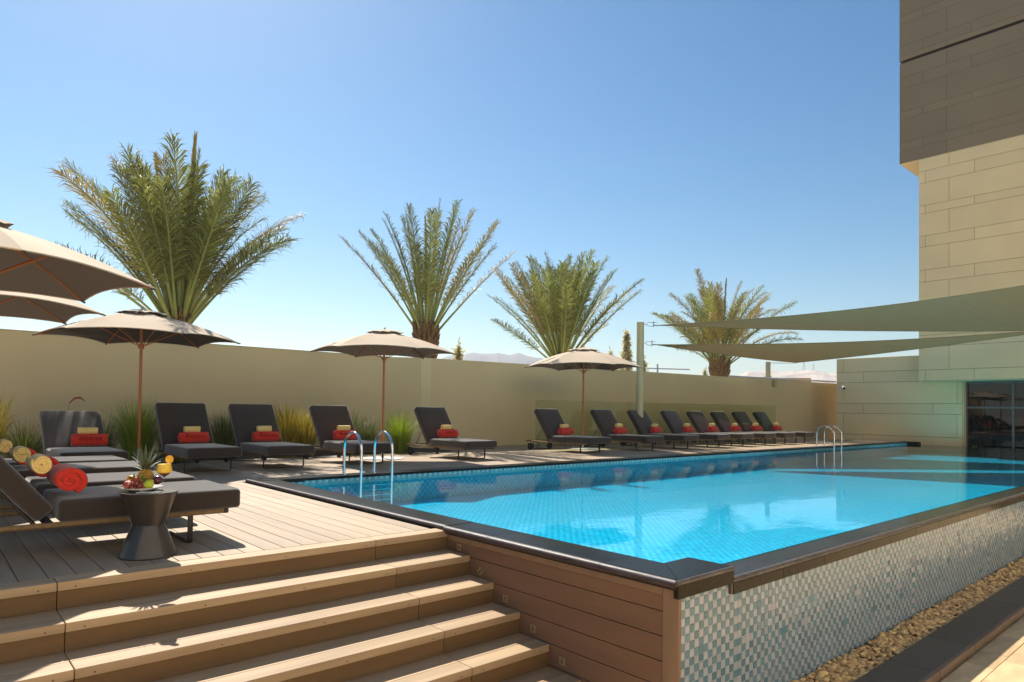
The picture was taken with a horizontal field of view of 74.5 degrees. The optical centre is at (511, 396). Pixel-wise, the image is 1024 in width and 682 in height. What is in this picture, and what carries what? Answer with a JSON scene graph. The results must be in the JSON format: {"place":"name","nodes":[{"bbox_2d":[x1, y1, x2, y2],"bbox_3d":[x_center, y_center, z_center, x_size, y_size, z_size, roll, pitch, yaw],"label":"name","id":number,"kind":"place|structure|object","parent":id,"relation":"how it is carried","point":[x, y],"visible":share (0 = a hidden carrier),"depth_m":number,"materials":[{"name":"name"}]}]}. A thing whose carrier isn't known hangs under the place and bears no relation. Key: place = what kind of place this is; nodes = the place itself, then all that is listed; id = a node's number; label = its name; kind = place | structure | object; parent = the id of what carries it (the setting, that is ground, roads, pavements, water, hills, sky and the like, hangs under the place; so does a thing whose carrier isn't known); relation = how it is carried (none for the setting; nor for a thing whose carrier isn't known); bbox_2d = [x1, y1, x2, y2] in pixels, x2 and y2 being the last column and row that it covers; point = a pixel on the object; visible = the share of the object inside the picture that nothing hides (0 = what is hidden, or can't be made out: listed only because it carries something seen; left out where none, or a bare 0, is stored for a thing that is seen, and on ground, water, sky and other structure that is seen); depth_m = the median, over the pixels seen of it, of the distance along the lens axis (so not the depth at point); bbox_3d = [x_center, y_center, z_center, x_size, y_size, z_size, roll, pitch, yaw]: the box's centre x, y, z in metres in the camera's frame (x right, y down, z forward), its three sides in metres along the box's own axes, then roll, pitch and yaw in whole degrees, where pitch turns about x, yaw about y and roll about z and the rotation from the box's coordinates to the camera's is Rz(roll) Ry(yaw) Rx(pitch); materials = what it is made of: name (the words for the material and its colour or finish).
{"place":"outdoors","nodes":[
{"label":"outdoors","id":0,"kind":"place"},
{"bbox_2d":[150,448,448,462],"bbox_3d":[-8.293,1.751,11.880,16.620,1.150,2.255,2,-2,-41],"label":"planting bed","id":1,"kind":"object","parent":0,"point":[318,453],"depth_m":14.89,"materials":[{"name":"soil"}]},
{"bbox_2d":[0,392,20,456],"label":"ornamental grass","id":2,"kind":"object","parent":1,"relation":"on","point":[2,428],"depth_m":10.82,"materials":[{"name":"plant"}]},
{"bbox_2d":[2,417,43,457],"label":"ornamental grass","id":3,"kind":"object","parent":1,"relation":"on","point":[30,443],"depth_m":10.92,"materials":[{"name":"plant"}]},
{"bbox_2d":[67,397,83,410],"bbox_3d":[-7.315,0.589,11.258,0.274,1.173,0.032,2,-2,-41],"label":"flower plume","id":4,"kind":"object","parent":1,"relation":"on","point":[74,398],"visible":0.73,"depth_m":11.25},
{"bbox_2d":[102,416,123,447],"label":"ornamental grass","id":5,"kind":"object","parent":1,"relation":"on","point":[110,432],"depth_m":11.86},
{"bbox_2d":[90,392,169,460],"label":"ornamental grass","id":6,"kind":"object","parent":1,"relation":"on","point":[129,433],"depth_m":11.99,"materials":[{"name":"plant"}]},
{"bbox_2d":[149,419,186,461],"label":"ornamental grass","id":7,"kind":"object","parent":1,"relation":"on","point":[175,458],"depth_m":12.47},
{"bbox_2d":[207,409,235,459],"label":"ornamental grass","id":8,"kind":"object","parent":1,"relation":"on","point":[223,433],"depth_m":13.05,"materials":[{"name":"plant"}]},
{"bbox_2d":[274,401,311,457],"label":"ornamental grass","id":9,"kind":"object","parent":1,"relation":"on","point":[287,427],"depth_m":13.83,"materials":[{"name":"plant"}]},
{"bbox_2d":[288,406,317,456],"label":"ornamental grass","id":10,"kind":"object","parent":1,"relation":"on","point":[310,433],"depth_m":14.22,"materials":[{"name":"plant"}]},
{"bbox_2d":[342,409,375,454],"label":"ornamental grass","id":11,"kind":"object","parent":1,"relation":"on","point":[358,432],"depth_m":14.85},
{"bbox_2d":[354,415,386,453],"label":"ornamental grass","id":12,"kind":"object","parent":1,"relation":"on","point":[370,437],"depth_m":15.28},
{"bbox_2d":[377,407,417,453],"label":"ornamental grass","id":13,"kind":"object","parent":1,"relation":"on","point":[401,433],"depth_m":15.58,"materials":[{"name":"plant"}]},
{"bbox_2d":[0,438,886,610],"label":"deck","id":14,"kind":"structure","parent":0,"point":[258,518],"depth_m":6.10,"materials":[{"name":"wood"}]},
{"bbox_2d":[0,291,105,324],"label":"parasol","id":15,"kind":"object","parent":14,"relation":"on","point":[37,307],"visible":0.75,"depth_m":8.70,"materials":[{"name":"beige fabric"}]},
{"bbox_2d":[4,455,126,464],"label":"sun lounger","id":16,"kind":"object","parent":14,"relation":"on","point":[80,459],"visible":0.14,"depth_m":7.79,"materials":[{"name":"grey fabric"}]},
{"bbox_2d":[0,219,155,303],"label":"parasol","id":17,"kind":"object","parent":14,"relation":"on","point":[30,264],"visible":1,"depth_m":6.53,"materials":[{"name":"beige fabric"}]},
{"bbox_2d":[11,461,153,478],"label":"sun lounger","id":18,"kind":"object","parent":14,"relation":"on","point":[24,471],"visible":0.16,"depth_m":6.91,"materials":[{"name":"grey fabric"}]},
{"bbox_2d":[0,439,12,452],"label":"yellow towel","id":19,"kind":"object","parent":18,"relation":"on","point":[6,445],"visible":0.99,"depth_m":6.39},
{"bbox_2d":[10,447,37,464],"bbox_3d":[-4.805,0.594,6.628,0.191,0.177,0.448,2,-2,-41],"label":"red towel","id":20,"kind":"object","parent":18,"relation":"on","point":[33,452],"visible":0.08,"depth_m":6.50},
{"bbox_2d":[39,411,128,460],"bbox_3d":[-6.338,0.689,9.882,0.799,0.926,2.277,2,-2,-41],"label":"sun lounger","id":21,"kind":"object","parent":14,"relation":"on","point":[59,429],"visible":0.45,"depth_m":10.14,"materials":[{"name":"grey fabric"}]},
{"bbox_2d":[71,434,107,445],"bbox_3d":[-6.295,0.652,10.031,0.468,0.179,0.190,2,-2,-40],"label":"red towel","id":22,"kind":"object","parent":21,"relation":"on","point":[89,439],"visible":1,"depth_m":9.99,"materials":[{"name":"fabric"}]},
{"bbox_2d":[77,427,97,433],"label":"yellow towel","id":23,"kind":"object","parent":22,"relation":"on","point":[87,430],"visible":1,"depth_m":10.02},
{"bbox_2d":[0,471,195,509],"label":"sun lounger","id":24,"kind":"object","parent":14,"relation":"on","point":[40,485],"visible":0.16,"depth_m":5.74,"materials":[{"name":"grey fabric"}]},
{"bbox_2d":[9,446,30,462],"bbox_3d":[-3.984,0.468,5.447,0.118,0.121,0.308,2,-2,-41],"label":"yellow towel","id":25,"kind":"object","parent":24,"relation":"on","point":[20,454],"visible":0.97,"depth_m":5.34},
{"bbox_2d":[28,454,59,476],"bbox_3d":[-3.881,0.584,5.577,0.177,0.184,0.448,2,-2,-41],"label":"red towel","id":26,"kind":"object","parent":24,"relation":"on","point":[55,461],"visible":0.03,"depth_m":5.44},
{"bbox_2d":[0,455,239,542],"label":"sun lounger","id":27,"kind":"object","parent":14,"relation":"on","point":[26,500],"visible":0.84,"depth_m":4.63,"materials":[{"name":"grey fabric"}]},
{"bbox_2d":[26,454,51,473],"bbox_3d":[-3.236,0.460,4.599,0.118,0.121,0.308,2,-2,-41],"label":"yellow towel","id":28,"kind":"object","parent":27,"relation":"on","point":[39,463],"visible":1,"depth_m":4.50,"materials":[{"name":"fabric"}]},
{"bbox_2d":[46,464,87,492],"bbox_3d":[-3.131,0.577,4.731,0.191,0.177,0.448,2,-2,-41],"label":"red towel","id":29,"kind":"object","parent":27,"relation":"on","point":[65,477],"visible":1,"depth_m":4.58,"materials":[{"name":"fabric"}]},
{"bbox_2d":[32,307,240,469],"bbox_3d":[-6.046,-0.146,10.941,3.001,2.637,2.606,1,-1,-20],"label":"parasol","id":30,"kind":"object","parent":14,"relation":"on","point":[141,326],"visible":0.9,"depth_m":10.93,"materials":[{"name":"beige fabric"}]},
{"bbox_2d":[117,488,177,560],"bbox_3d":[-2.497,0.872,4.622,0.362,0.438,0.362,2,-2,-41],"label":"side table","id":31,"kind":"object","parent":14,"relation":"on","point":[148,536],"visible":0.88,"depth_m":4.51,"materials":[{"name":"metal"}]},
{"bbox_2d":[118,485,163,491],"bbox_3d":[-2.551,0.637,4.637,0.274,0.029,0.275,2,-2,-41],"label":"plate","id":32,"kind":"object","parent":31,"relation":"on","point":[146,489],"visible":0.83,"depth_m":4.56,"materials":[{"name":"white ceramic"}]},
{"bbox_2d":[123,480,131,488],"bbox_3d":[-2.615,0.600,4.581,0.062,0.064,0.062,-13,23,-41],"label":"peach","id":33,"kind":"object","parent":32,"relation":"on","point":[125,483],"visible":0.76,"depth_m":4.56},
{"bbox_2d":[125,480,144,488],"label":"grapes","id":34,"kind":"object","parent":32,"relation":"on","point":[136,484],"visible":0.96,"depth_m":4.55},
{"bbox_2d":[127,474,146,480],"bbox_3d":[-2.566,0.553,4.607,0.153,0.055,0.013,1,-1,8],"label":"mint leaf","id":35,"kind":"object","parent":34,"relation":"on","point":[129,477],"visible":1,"depth_m":4.61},
{"bbox_2d":[131,445,159,482],"bbox_3d":[-2.548,0.483,4.684,0.225,0.310,0.222,1,-1,-25],"label":"pineapple","id":36,"kind":"object","parent":32,"relation":"on","point":[145,463],"visible":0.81,"depth_m":4.66,"materials":[{"name":"green plant"}]},
{"bbox_2d":[143,478,153,488],"bbox_3d":[-2.481,0.599,4.593,0.066,0.082,0.067,2,-1,-36],"label":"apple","id":37,"kind":"object","parent":32,"relation":"on","point":[149,483],"visible":0.98,"depth_m":4.57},
{"bbox_2d":[153,475,162,484],"bbox_3d":[-2.470,0.581,4.688,0.068,0.070,0.068,-3,-2,-41],"label":"plum","id":38,"kind":"object","parent":32,"relation":"on","point":[157,479],"visible":0.92,"depth_m":4.67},
{"bbox_2d":[136,491,161,492],"bbox_3d":[-2.446,0.646,4.532,0.136,0.006,0.084,1,-1,-5],"label":"white tray","id":39,"kind":"object","parent":31,"relation":"on","point":[149,492],"visible":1,"depth_m":4.53,"materials":[{"name":"ceramic"}]},
{"bbox_2d":[156,464,171,476],"bbox_3d":[-2.374,0.544,4.594,0.101,0.218,0.101,2,-2,-41],"label":"cocktail glass","id":40,"kind":"object","parent":31,"relation":"on","point":[164,470],"visible":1,"depth_m":4.56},
{"bbox_2d":[165,455,173,462],"bbox_3d":[-2.340,0.431,4.596,0.055,0.055,0.005,1,-1,0],"label":"orange slice","id":41,"kind":"object","parent":40,"relation":"on","point":[169,458],"visible":1,"depth_m":4.59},
{"bbox_2d":[150,403,241,472],"bbox_3d":[-5.276,0.652,11.152,0.799,1.080,2.277,2,-2,-41],"label":"sun lounger","id":42,"kind":"object","parent":14,"relation":"on","point":[173,419],"visible":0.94,"depth_m":11.29,"materials":[{"name":"grey fabric"}]},
{"bbox_2d":[177,432,209,442],"bbox_3d":[-5.309,0.690,11.234,0.468,0.178,0.191,2,-2,-41],"label":"red towel","id":43,"kind":"object","parent":42,"relation":"on","point":[193,437],"visible":1,"depth_m":11.18,"materials":[{"name":"fabric"}]},
{"bbox_2d":[183,426,200,431],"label":"yellow towel","id":44,"kind":"object","parent":43,"relation":"on","point":[191,428],"visible":1,"depth_m":11.22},
{"bbox_2d":[224,404,314,468],"bbox_3d":[-4.365,0.680,11.956,0.799,1.080,2.277,2,-2,-41],"label":"sun lounger","id":45,"kind":"object","parent":14,"relation":"on","point":[246,420],"visible":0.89,"depth_m":12.07,"materials":[{"name":"fabric"}]},
{"bbox_2d":[251,431,279,441],"bbox_3d":[-4.399,0.719,12.038,0.468,0.174,0.194,2,-2,-43],"label":"red towel","id":46,"kind":"object","parent":45,"relation":"on","point":[265,436],"visible":1,"depth_m":11.98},
{"bbox_2d":[256,426,271,431],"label":"yellow towel","id":47,"kind":"object","parent":46,"relation":"on","point":[263,428],"visible":1,"depth_m":12.02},
{"bbox_2d":[304,405,394,464],"bbox_3d":[-3.202,0.717,13.009,0.799,1.080,2.277,2,-2,-41],"label":"sun lounger","id":48,"kind":"object","parent":14,"relation":"on","point":[327,420],"visible":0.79,"depth_m":13.14,"materials":[{"name":"fabric"}]},
{"bbox_2d":[333,430,356,439],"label":"red towel","id":49,"kind":"object","parent":48,"relation":"on","point":[339,434],"visible":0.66,"depth_m":13.00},
{"bbox_2d":[337,425,350,429],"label":"yellow towel","id":50,"kind":"object","parent":49,"relation":"on","point":[343,427],"visible":1,"depth_m":13.07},
{"bbox_2d":[309,327,457,459],"bbox_3d":[-2.631,-0.074,13.781,3.001,2.697,2.606,1,-1,-5],"label":"parasol","id":51,"kind":"object","parent":14,"relation":"on","point":[384,342],"visible":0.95,"depth_m":13.77,"materials":[{"name":"beige fabric"}]},
{"bbox_2d":[406,407,496,459],"bbox_3d":[-1.348,0.773,14.565,0.799,1.080,2.277,2,-2,-41],"label":"sun lounger","id":52,"kind":"object","parent":14,"relation":"on","point":[431,420],"visible":0.93,"depth_m":14.64,"materials":[{"name":"fabric"}]},
{"bbox_2d":[438,429,458,437],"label":"red towel","id":53,"kind":"object","parent":52,"relation":"on","point":[447,433],"visible":1,"depth_m":14.58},
{"bbox_2d":[441,425,451,428],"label":"yellow towel","id":54,"kind":"object","parent":53,"relation":"on","point":[446,426],"visible":1,"depth_m":14.62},
{"bbox_2d":[526,409,610,452],"bbox_3d":[1.404,0.861,17.113,0.799,1.080,2.277,2,-2,-41],"label":"sun lounger","id":55,"kind":"object","parent":14,"relation":"on","point":[550,421],"visible":0.97,"depth_m":17.18,"materials":[{"name":"fabric"}]},
{"bbox_2d":[557,428,573,434],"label":"red towel","id":56,"kind":"object","parent":55,"relation":"on","point":[565,431],"visible":1,"depth_m":17.12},
{"bbox_2d":[560,424,568,427],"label":"yellow towel","id":57,"kind":"object","parent":56,"relation":"on","point":[564,425],"visible":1,"depth_m":17.18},
{"bbox_2d":[524,346,642,449],"bbox_3d":[1.937,0.022,18.277,2.814,2.807,3.241,0,-1,39],"label":"parasol","id":58,"kind":"object","parent":14,"relation":"on","point":[583,357],"visible":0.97,"depth_m":18.08,"materials":[{"name":"beige fabric"}]},
{"bbox_2d":[584,409,663,450],"bbox_3d":[3.021,0.910,18.512,0.799,1.080,2.277,2,-2,-41],"label":"sun lounger","id":59,"kind":"object","parent":14,"relation":"on","point":[605,421],"visible":0.81,"depth_m":18.54,"materials":[{"name":"fabric"}]},
{"bbox_2d":[613,427,626,433],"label":"red towel","id":60,"kind":"object","parent":59,"relation":"on","point":[620,430],"visible":1,"depth_m":18.53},
{"bbox_2d":[636,322,643,445],"bbox_3d":[3.825,-0.364,20.127,0.232,3.704,0.232,2,-2,-41],"label":"sail post","id":61,"kind":"object","parent":14,"relation":"on","point":[640,371],"visible":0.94,"depth_m":20.04,"materials":[{"name":"metal"}]},
{"bbox_2d":[646,331,1023,362],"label":"shade sail","id":62,"kind":"object","parent":61,"relation":"attached to","point":[795,352],"visible":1,"depth_m":21.81,"materials":[{"name":"fabric"}]},
{"bbox_2d":[620,410,698,448],"bbox_3d":[4.241,0.948,19.575,0.799,1.080,2.277,2,-2,-43],"label":"sun lounger","id":63,"kind":"object","parent":14,"relation":"on","point":[642,426],"visible":0.65,"depth_m":19.64,"materials":[{"name":"fabric"}]},
{"bbox_2d":[650,427,661,432],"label":"red towel","id":64,"kind":"object","parent":63,"relation":"on","point":[655,429],"visible":1,"depth_m":19.56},
{"bbox_2d":[655,410,729,446],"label":"sun lounger","id":65,"kind":"object","parent":14,"relation":"on","point":[673,421],"visible":0.73,"depth_m":20.73,"materials":[{"name":"fabric"}]},
{"bbox_2d":[682,427,693,431],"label":"red towel","id":66,"kind":"object","parent":65,"relation":"on","point":[687,429],"visible":1,"depth_m":20.64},
{"bbox_2d":[683,411,753,445],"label":"sun lounger","id":67,"kind":"object","parent":14,"relation":"on","point":[699,421],"visible":0.62,"depth_m":21.68,"materials":[{"name":"fabric"}]},
{"bbox_2d":[707,426,718,431],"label":"red towel","id":68,"kind":"object","parent":67,"relation":"on","point":[712,429],"visible":1,"depth_m":21.56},
{"bbox_2d":[705,411,775,444],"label":"sun lounger","id":69,"kind":"object","parent":14,"relation":"on","point":[722,421],"visible":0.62,"depth_m":22.62,"materials":[{"name":"fabric"}]},
{"bbox_2d":[731,426,740,430],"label":"red towel","id":70,"kind":"object","parent":69,"relation":"on","point":[735,428],"visible":1,"depth_m":22.48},
{"bbox_2d":[726,412,795,443],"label":"sun lounger","id":71,"kind":"object","parent":14,"relation":"on","point":[743,421],"visible":0.63,"depth_m":23.52,"materials":[{"name":"fabric"}]},
{"bbox_2d":[751,426,762,430],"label":"red towel","id":72,"kind":"object","parent":71,"relation":"on","point":[756,428],"visible":1,"depth_m":23.42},
{"bbox_2d":[746,412,814,442],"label":"sun lounger","id":73,"kind":"object","parent":14,"relation":"on","point":[763,420],"visible":0.56,"depth_m":24.50,"materials":[{"name":"fabric"}]},
{"bbox_2d":[772,426,781,430],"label":"red towel","id":74,"kind":"object","parent":73,"relation":"on","point":[774,428],"visible":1,"depth_m":24.36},
{"bbox_2d":[0,0,918,375],"label":"sky","id":75,"kind":"structure","parent":0,"point":[755,143],"materials":[{"name":"blue"}]},
{"bbox_2d":[442,352,542,363],"bbox_3d":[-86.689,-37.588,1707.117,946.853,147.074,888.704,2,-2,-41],"label":"hills","id":76,"kind":"structure","parent":0,"point":[518,358],"depth_m":1655.36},
{"bbox_2d":[245,441,1023,599],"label":"pool","id":77,"kind":"structure","parent":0,"point":[684,546],"depth_m":8.22,"materials":[{"name":"liquid"}]},
{"bbox_2d":[342,431,393,503],"bbox_3d":[-2.155,1.051,10.035,0.610,1.076,0.592,2,-2,-41],"label":"pool ladder","id":78,"kind":"object","parent":77,"relation":"attached to","point":[374,456],"visible":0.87,"depth_m":9.98,"materials":[{"name":"metal"}]},
{"bbox_2d":[445,533,680,681],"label":"side panel","id":79,"kind":"object","parent":77,"relation":"on","point":[592,625],"visible":0.52,"depth_m":4.51,"materials":[{"name":"wood"}]},
{"bbox_2d":[477,566,482,575],"bbox_3d":[-0.255,1.398,5.375,0.006,0.056,0.056,2,-47,-41],"label":"step light","id":80,"kind":"object","parent":79,"relation":"attached to","point":[480,571],"visible":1,"depth_m":5.37,"materials":[{"name":"grey metal"}]},
{"bbox_2d":[503,594,507,602],"bbox_3d":[-0.051,1.546,5.140,0.006,0.056,0.056,2,-2,-41],"label":"step light","id":81,"kind":"object","parent":79,"relation":"attached to","point":[505,598],"visible":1,"depth_m":5.13,"materials":[{"name":"grey metal"}]},
{"bbox_2d":[530,624,535,632],"bbox_3d":[0.152,1.694,4.904,0.006,0.056,0.056,2,-2,-41],"label":"step light","id":82,"kind":"object","parent":79,"relation":"attached to","point":[532,628],"visible":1,"depth_m":4.90,"materials":[{"name":"grey metal"}]},
{"bbox_2d":[559,656,564,665],"bbox_3d":[0.348,1.842,4.676,0.006,0.056,0.056,2,-2,-41],"label":"step light","id":83,"kind":"object","parent":79,"relation":"attached to","point":[562,661],"visible":1,"depth_m":4.67,"materials":[{"name":"grey metal"}]},
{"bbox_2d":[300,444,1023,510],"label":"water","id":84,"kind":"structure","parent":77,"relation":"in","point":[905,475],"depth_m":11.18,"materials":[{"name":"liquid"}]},
{"bbox_2d":[815,425,841,449],"bbox_3d":[9.604,1.416,20.409,0.620,1.076,0.592,2,-2,-41],"label":"pool ladder","id":85,"kind":"object","parent":77,"relation":"attached to","point":[830,426],"visible":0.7,"depth_m":20.37,"materials":[{"name":"metal"}]},
{"bbox_2d":[681,501,1023,681],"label":"pool outer wall","id":86,"kind":"structure","parent":77,"relation":"attached to","point":[796,626],"depth_m":5.38,"materials":[{"name":"tile"}]},
{"bbox_2d":[728,370,836,383],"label":"hills","id":87,"kind":"structure","parent":0,"point":[817,375],"depth_m":881.50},
{"bbox_2d":[791,556,1023,681],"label":"gravel","id":88,"kind":"structure","parent":0,"point":[900,637],"depth_m":6.07,"materials":[{"name":"gravel"}]},
{"bbox_2d":[937,614,1023,681],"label":"pavement","id":89,"kind":"structure","parent":0,"point":[999,657],"depth_m":5.42,"materials":[{"name":"stone"}]},
{"bbox_2d":[853,576,1023,681],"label":"kerb","id":90,"kind":"structure","parent":89,"relation":"on","point":[939,653],"depth_m":5.72,"materials":[{"name":"stone"}]},
{"label":"ground","id":91,"kind":"structure","parent":0,"visible":0},
{"bbox_2d":[42,128,305,323],"bbox_3d":[-7.625,-1.694,15.160,5.764,8.389,6.551,2,-2,-41],"label":"palm tree","id":92,"kind":"object","parent":91,"relation":"on","point":[185,248],"visible":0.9,"depth_m":14.52,"materials":[{"name":"plant"}]},
{"bbox_2d":[0,329,382,457],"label":"boundary wall","id":93,"kind":"structure","parent":91,"relation":"on","point":[39,374],"depth_m":14.32,"materials":[{"name":"paint"}]},
{"bbox_2d":[0,528,580,681],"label":"steps","id":94,"kind":"structure","parent":91,"relation":"on","point":[417,606],"depth_m":4.26,"materials":[{"name":"wood"}]},
{"bbox_2d":[384,357,420,447],"bbox_3d":[-3.047,0.792,17.927,0.800,3.650,0.920,2,-2,-41],"label":"wall return","id":95,"kind":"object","parent":91,"relation":"on","point":[402,382],"depth_m":17.81,"materials":[{"name":"paint"}]},
{"bbox_2d":[338,199,514,357],"bbox_3d":[-2.545,-1.672,19.855,4.982,8.667,5.580,2,-2,-41],"label":"palm tree","id":96,"kind":"object","parent":91,"relation":"on","point":[428,283],"visible":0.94,"depth_m":19.45,"materials":[{"name":"plant"}]},
{"bbox_2d":[450,337,465,359],"bbox_3d":[-2.285,0.109,29.935,2.094,5.528,2.234,1,-1,-5],"label":"shrub","id":97,"kind":"object","parent":91,"relation":"on","point":[458,351],"visible":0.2,"depth_m":29.88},
{"bbox_2d":[487,249,643,357],"bbox_3d":[1.781,-1.201,23.198,5.496,7.975,6.383,1,-1,-8],"label":"palm tree","id":98,"kind":"object","parent":91,"relation":"on","point":[562,306],"visible":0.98,"depth_m":22.94,"materials":[{"name":"plant"}]},
{"bbox_2d":[618,329,635,370],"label":"shrub","id":99,"kind":"object","parent":91,"relation":"on","point":[627,350],"visible":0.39,"depth_m":54.17,"materials":[{"name":"plant"}]},
{"bbox_2d":[420,358,836,447],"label":"boundary wall","id":100,"kind":"structure","parent":91,"relation":"on","point":[499,402],"depth_m":21.38,"materials":[{"name":"paint"}]},
{"bbox_2d":[765,362,777,386],"bbox_3d":[10.434,-0.884,27.220,0.373,1.017,0.493,2,-2,-41],"label":"sail post","id":101,"kind":"object","parent":100,"relation":"on","point":[768,372],"visible":0.89,"depth_m":27.18,"materials":[{"name":"metal"}]},
{"bbox_2d":[729,375,835,382],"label":"coping","id":102,"kind":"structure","parent":100,"relation":"on","point":[800,379],"depth_m":27.38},
{"bbox_2d":[644,355,648,371],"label":"shrub","id":103,"kind":"object","parent":91,"relation":"on","point":[645,366],"visible":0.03,"depth_m":53.97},
{"bbox_2d":[647,364,689,371],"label":"tower crane","id":104,"kind":"object","parent":91,"relation":"on","point":[657,368],"visible":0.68,"depth_m":321.87,"materials":[{"name":"grey metal"}]},
{"bbox_2d":[652,268,801,376],"bbox_3d":[9.649,-1.355,30.306,6.387,8.777,6.729,0,-1,20],"label":"palm tree","id":105,"kind":"object","parent":91,"relation":"on","point":[712,309],"visible":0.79,"depth_m":29.84,"materials":[{"name":"plant"}]},
{"bbox_2d":[836,355,1023,448],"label":"building","id":106,"kind":"structure","parent":91,"relation":"on","point":[890,399],"depth_m":25.41,"materials":[{"name":"beige stone"}]},
{"bbox_2d":[899,0,1023,381],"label":"hotel tower","id":107,"kind":"structure","parent":106,"relation":"on","point":[961,110],"depth_m":23.75,"materials":[{"name":"stone"}]},
{"bbox_2d":[644,285,1023,331],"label":"shade sail","id":108,"kind":"object","parent":107,"relation":"attached to","point":[1002,309],"visible":1,"depth_m":18.14,"materials":[{"name":"fabric"}]},
{"bbox_2d":[966,381,1023,448],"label":"window","id":109,"kind":"structure","parent":106,"relation":"in","point":[996,420],"depth_m":23.91,"materials":[{"name":"black glass"}]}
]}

